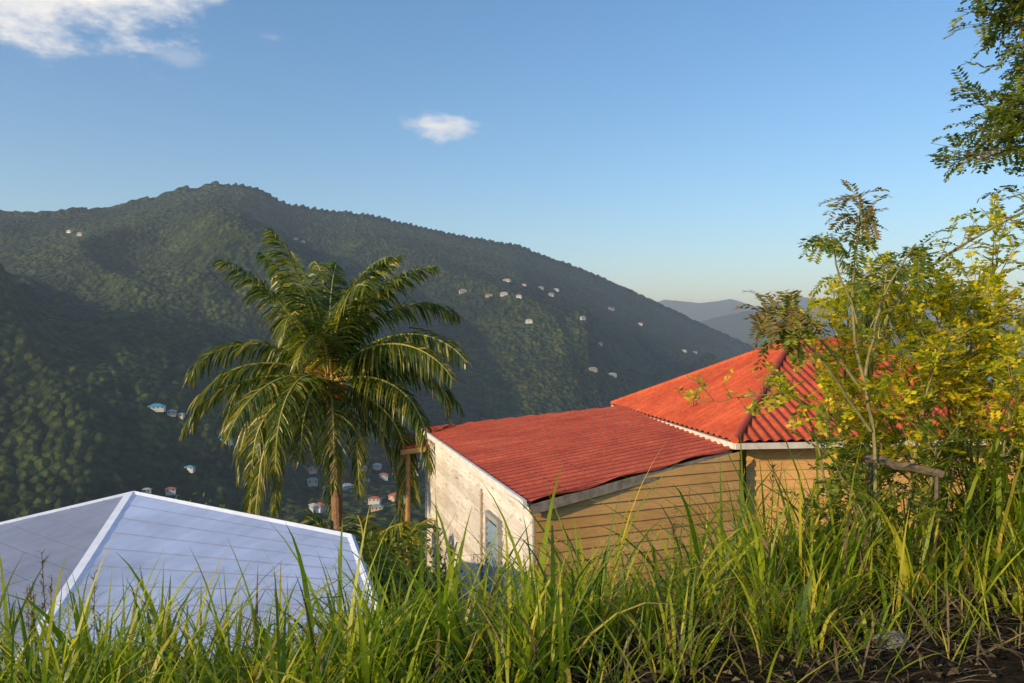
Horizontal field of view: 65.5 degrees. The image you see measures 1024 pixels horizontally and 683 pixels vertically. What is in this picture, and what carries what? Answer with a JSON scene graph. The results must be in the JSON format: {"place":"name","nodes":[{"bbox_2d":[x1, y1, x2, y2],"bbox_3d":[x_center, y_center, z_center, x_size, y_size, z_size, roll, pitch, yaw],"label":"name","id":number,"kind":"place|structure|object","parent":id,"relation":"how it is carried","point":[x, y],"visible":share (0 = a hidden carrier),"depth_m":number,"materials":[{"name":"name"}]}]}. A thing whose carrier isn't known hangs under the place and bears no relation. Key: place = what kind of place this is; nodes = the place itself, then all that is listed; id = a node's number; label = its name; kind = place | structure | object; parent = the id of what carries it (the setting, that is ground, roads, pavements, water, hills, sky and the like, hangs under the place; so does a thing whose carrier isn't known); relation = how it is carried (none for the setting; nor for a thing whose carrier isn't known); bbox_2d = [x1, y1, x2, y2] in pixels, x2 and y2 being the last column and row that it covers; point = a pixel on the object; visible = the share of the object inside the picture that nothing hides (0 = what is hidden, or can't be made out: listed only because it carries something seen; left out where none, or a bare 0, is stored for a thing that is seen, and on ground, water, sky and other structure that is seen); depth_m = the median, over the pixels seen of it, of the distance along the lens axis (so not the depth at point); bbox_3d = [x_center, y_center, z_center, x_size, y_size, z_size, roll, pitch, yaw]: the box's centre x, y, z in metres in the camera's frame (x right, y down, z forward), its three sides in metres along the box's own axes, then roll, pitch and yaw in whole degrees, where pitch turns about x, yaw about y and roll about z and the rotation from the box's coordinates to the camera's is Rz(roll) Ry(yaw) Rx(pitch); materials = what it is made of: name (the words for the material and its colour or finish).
{"place":"outdoors","nodes":[
{"label":"outdoors","id":0,"kind":"place"},
{"bbox_2d":[0,181,1023,682],"bbox_3d":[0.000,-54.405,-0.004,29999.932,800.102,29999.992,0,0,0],"label":"hillside terrain","id":1,"kind":"structure","parent":0,"point":[116,321],"depth_m":1047.61,"materials":[{"name":"green plant"}]},
{"bbox_2d":[141,488,152,493],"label":"hillside house","id":2,"kind":"structure","parent":1,"relation":"on","point":[147,490],"depth_m":592.92,"materials":[{"name":"paint"}]},
{"bbox_2d":[147,403,166,411],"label":"hillside house","id":3,"kind":"structure","parent":1,"relation":"on","point":[157,407],"depth_m":676.26,"materials":[{"name":"paint"}]},
{"bbox_2d":[164,487,176,494],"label":"hillside house","id":4,"kind":"structure","parent":1,"relation":"on","point":[170,490],"depth_m":607.62,"materials":[{"name":"paint"}]},
{"bbox_2d":[167,409,177,416],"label":"hillside house","id":5,"kind":"structure","parent":1,"relation":"on","point":[172,412],"depth_m":682.35,"materials":[{"name":"paint"}]},
{"bbox_2d":[176,413,185,419],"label":"hillside house","id":6,"kind":"structure","parent":1,"relation":"on","point":[181,416],"depth_m":685.33,"materials":[{"name":"paint"}]},
{"bbox_2d":[184,465,195,472],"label":"hillside house","id":7,"kind":"structure","parent":1,"relation":"on","point":[190,468],"depth_m":637.67,"materials":[{"name":"paint"}]},
{"bbox_2d":[175,492,224,508],"bbox_3d":[-13.202,8.748,28.234,6.685,6.154,7.575,0,0,0],"label":"shrub bush","id":8,"kind":"object","parent":1,"relation":"on","point":[205,503],"depth_m":30.64,"materials":[{"name":"green plant"}]},
{"bbox_2d":[220,437,233,444],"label":"hillside house","id":9,"kind":"structure","parent":1,"relation":"on","point":[228,442],"depth_m":688.86,"materials":[{"name":"paint"}]},
{"bbox_2d":[306,477,317,486],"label":"hillside house","id":10,"kind":"structure","parent":1,"relation":"on","point":[312,481],"depth_m":727.84,"materials":[{"name":"paint"}]},
{"bbox_2d":[307,466,316,473],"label":"hillside house","id":11,"kind":"structure","parent":1,"relation":"on","point":[310,470],"depth_m":748.20,"materials":[{"name":"paint"}]},
{"bbox_2d":[308,503,318,512],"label":"hillside house","id":12,"kind":"structure","parent":1,"relation":"on","point":[313,507],"depth_m":643.21,"materials":[{"name":"paint"}]},
{"bbox_2d":[316,502,326,512],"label":"hillside house","id":13,"kind":"structure","parent":1,"relation":"on","point":[321,506],"depth_m":643.62,"materials":[{"name":"paint"}]},
{"bbox_2d":[179,228,473,530],"bbox_3d":[-4.431,3.524,20.019,7.159,11.958,7.270,0,0,0],"label":"palm tree","id":14,"kind":"object","parent":1,"relation":"on","point":[331,338],"visible":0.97,"depth_m":19.07,"materials":[{"name":"green plant"}]},
{"bbox_2d":[342,483,353,489],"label":"hillside house","id":15,"kind":"structure","parent":1,"relation":"on","point":[345,486],"depth_m":743.28,"materials":[{"name":"paint"}]},
{"bbox_2d":[299,509,446,629],"bbox_3d":[-3.207,5.645,16.512,4.430,4.278,4.234,0,0,0],"label":"bush","id":16,"kind":"object","parent":1,"relation":"on","point":[423,523],"visible":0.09,"depth_m":16.91,"materials":[{"name":"green plant"}]},
{"bbox_2d":[368,496,381,504],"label":"hillside house","id":17,"kind":"structure","parent":1,"relation":"on","point":[375,499],"depth_m":677.71,"materials":[{"name":"paint"}]},
{"bbox_2d":[373,463,381,469],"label":"hillside house","id":18,"kind":"structure","parent":1,"relation":"on","point":[377,466],"depth_m":808.04,"materials":[{"name":"paint"}]},
{"bbox_2d":[371,504,384,511],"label":"hillside house","id":19,"kind":"structure","parent":1,"relation":"on","point":[375,507],"depth_m":647.64,"materials":[{"name":"paint"}]},
{"bbox_2d":[379,473,388,480],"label":"hillside house","id":20,"kind":"structure","parent":1,"relation":"on","point":[384,476],"depth_m":791.14,"materials":[{"name":"paint"}]},
{"bbox_2d":[388,492,396,501],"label":"hillside house","id":21,"kind":"structure","parent":1,"relation":"on","point":[392,497],"depth_m":685.82,"materials":[{"name":"paint"}]},
{"bbox_2d":[362,548,436,594],"bbox_3d":[-2.926,5.004,14.917,2.937,2.248,2.979,0,0,0],"label":"shrub bush","id":22,"kind":"object","parent":1,"relation":"on","point":[387,558],"depth_m":15.43,"materials":[{"name":"green plant"}]},
{"bbox_2d":[375,529,427,628],"bbox_3d":[-3.734,8.664,26.975,4.768,4.685,4.599,0,0,0],"label":"shrub bush","id":23,"kind":"object","parent":1,"relation":"on","point":[413,554],"visible":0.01,"depth_m":26.69,"materials":[{"name":"green plant"}]},
{"bbox_2d":[351,521,472,623],"bbox_3d":[-1.757,3.792,12.385,2.457,2.200,2.303,0,0,0],"label":"shrub bush","id":24,"kind":"object","parent":1,"relation":"on","point":[384,580],"visible":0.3,"depth_m":12.15,"materials":[{"name":"green plant"}]},
{"bbox_2d":[396,439,429,567],"bbox_3d":[-2.806,5.715,20.468,0.982,6.570,3.904,0,0,-24],"label":"porch frame","id":25,"kind":"object","parent":1,"relation":"on","point":[406,453],"visible":0.28,"depth_m":19.05,"materials":[{"name":"brown wood"}]},
{"bbox_2d":[398,432,429,448],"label":"porch roof","id":26,"kind":"structure","parent":25,"relation":"on","point":[412,445],"depth_m":19.33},
{"bbox_2d":[427,439,533,629],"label":"side wall","id":27,"kind":"structure","parent":1,"relation":"on","point":[455,484],"depth_m":14.98,"materials":[{"name":"white paint"}]},
{"bbox_2d":[425,438,534,587],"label":"corner trim","id":28,"kind":"structure","parent":27,"relation":"attached to","point":[532,531],"depth_m":10.73,"materials":[{"name":"white wood"}]},
{"bbox_2d":[480,489,483,603],"bbox_3d":[-0.516,4.409,13.589,0.045,3.782,0.100,0,0,-15],"label":"wall batten","id":29,"kind":"object","parent":27,"relation":"attached to","point":[481,524],"depth_m":13.54,"materials":[{"name":"brown wood"}]},
{"bbox_2d":[485,510,502,607],"bbox_3d":[-0.290,3.475,12.666,0.090,1.410,0.860,0,0,-15],"label":"louvre window","id":30,"kind":"structure","parent":27,"relation":"attached to","point":[493,521],"depth_m":12.65,"materials":[{"name":"grey glass"}]},
{"bbox_2d":[0,341,1023,682],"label":"grass","id":31,"kind":"structure","parent":1,"relation":"on","point":[402,643],"depth_m":3.78,"materials":[{"name":"plant"}]},
{"bbox_2d":[20,403,1018,672],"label":"seed stalks","id":32,"kind":"object","parent":1,"relation":"on","point":[30,597],"visible":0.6,"depth_m":4.30,"materials":[{"name":"plant"}]},
{"bbox_2d":[430,476,627,562],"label":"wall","id":33,"kind":"structure","parent":1,"relation":"on","point":[544,499],"depth_m":19.11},
{"bbox_2d":[525,319,532,322],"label":"hillside house","id":34,"kind":"structure","parent":1,"relation":"on","point":[528,320],"depth_m":1308.02,"materials":[{"name":"paint"}]},
{"bbox_2d":[589,367,596,371],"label":"hillside house","id":35,"kind":"structure","parent":1,"relation":"on","point":[594,369],"depth_m":1224.15,"materials":[{"name":"paint"}]},
{"bbox_2d":[535,452,739,612],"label":"front wall","id":36,"kind":"structure","parent":1,"relation":"on","point":[583,514],"depth_m":11.42,"materials":[{"name":"beige wood"}]},
{"bbox_2d":[423,435,731,514],"bbox_3d":[1.076,1.929,15.623,4.354,0.809,9.385,0,0,-15],"label":"verge board","id":37,"kind":"object","parent":36,"relation":"attached to","point":[570,498],"visible":0.43,"depth_m":11.08,"materials":[{"name":"grey wood"}]},
{"bbox_2d":[422,405,730,502],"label":"extension roof","id":38,"kind":"structure","parent":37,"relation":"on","point":[514,475],"depth_m":13.89,"materials":[{"name":"red metal"}]},
{"bbox_2d":[421,428,526,508],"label":"eave fascia","id":39,"kind":"structure","parent":38,"relation":"attached to","point":[502,488],"depth_m":12.80,"materials":[{"name":"paint"}]},
{"bbox_2d":[293,564,1023,682],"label":"leaf litter","id":40,"kind":"object","parent":1,"relation":"on","point":[875,641],"visible":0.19,"depth_m":3.40,"materials":[{"name":"brown plant"}]},
{"bbox_2d":[627,445,1020,569],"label":"walls","id":41,"kind":"structure","parent":1,"relation":"on","point":[751,464],"depth_m":12.43,"materials":[{"name":"beige wood"}]},
{"bbox_2d":[645,414,1016,442],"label":"soffit","id":42,"kind":"structure","parent":41,"relation":"on","point":[767,441],"depth_m":12.55,"materials":[{"name":"white wood"}]},
{"bbox_2d":[614,341,1023,441],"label":"hip roof","id":43,"kind":"structure","parent":42,"relation":"on","point":[723,419],"depth_m":14.39,"materials":[{"name":"red metal"}]},
{"bbox_2d":[611,337,1023,442],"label":"ridge cap","id":44,"kind":"object","parent":43,"relation":"on","point":[743,424],"visible":0.27,"depth_m":15.94,"materials":[{"name":"red metal"}]},
{"bbox_2d":[675,193,1023,569],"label":"yellow shrub","id":45,"kind":"object","parent":1,"relation":"on","point":[946,309],"visible":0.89,"depth_m":4.80,"materials":[{"name":"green plant"}]},
{"bbox_2d":[735,179,966,567],"bbox_3d":[1.861,0.316,4.474,1.289,2.457,0.567,0,0,-6],"label":"leucaena sapling","id":46,"kind":"object","parent":1,"relation":"on","point":[782,332],"visible":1,"depth_m":4.48,"materials":[{"name":"green plant"}]},
{"bbox_2d":[829,253,936,348],"bbox_3d":[13.975,2.267,29.968,4.116,11.467,3.638,0,0,0],"label":"shrub","id":47,"kind":"object","parent":1,"relation":"on","point":[866,322],"visible":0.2,"depth_m":29.67,"materials":[{"name":"green plant"}]},
{"bbox_2d":[874,630,909,648],"bbox_3d":[1.678,1.318,3.505,0.151,0.100,0.153,0,0,0],"label":"rock","id":48,"kind":"object","parent":1,"relation":"on","point":[900,636],"visible":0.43,"depth_m":3.46,"materials":[{"name":"grey stone"}]},
{"bbox_2d":[771,390,1023,594],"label":"green shrub","id":49,"kind":"object","parent":1,"relation":"on","point":[842,467],"visible":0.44,"depth_m":4.67,"materials":[{"name":"green plant"}]},
{"bbox_2d":[861,453,944,600],"bbox_3d":[2.207,1.141,4.518,0.434,1.015,0.096,0,0,15],"label":"wooden fence","id":50,"kind":"object","parent":1,"relation":"on","point":[889,463],"visible":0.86,"depth_m":4.48,"materials":[{"name":"brown wood"}]},
{"bbox_2d":[927,0,1023,213],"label":"acacia tree","id":51,"kind":"object","parent":1,"relation":"on","point":[1002,114],"visible":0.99,"depth_m":4.97,"materials":[{"name":"green plant"}]},
{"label":"walls","id":52,"kind":"object","parent":1,"relation":"on","visible":0},
{"bbox_2d":[0,496,122,667],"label":"roof end slope","id":53,"kind":"structure","parent":52,"relation":"on","point":[30,543],"depth_m":10.32,"materials":[{"name":"metal"}]},
{"bbox_2d":[0,491,382,671],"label":"ridge cap","id":54,"kind":"object","parent":53,"relation":"on","point":[91,555],"visible":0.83,"depth_m":10.02,"materials":[{"name":"white metal"}]},
{"bbox_2d":[0,500,371,657],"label":"sheet laps","id":55,"kind":"object","parent":54,"relation":"on","point":[188,555],"visible":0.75,"depth_m":9.28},
{"bbox_2d":[34,495,370,674],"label":"roof slope","id":56,"kind":"structure","parent":52,"relation":"on","point":[135,544],"depth_m":9.12,"materials":[{"name":"metal"}]},
{"bbox_2d":[0,0,1023,316],"label":"sky","id":57,"kind":"structure","parent":0,"point":[679,150],"materials":[{"name":"blue"}]},
{"bbox_2d":[611,405,1010,449],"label":"hip fascia","id":58,"kind":"structure","parent":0,"point":[773,445],"depth_m":12.11,"materials":[{"name":"white wood"}]}
]}

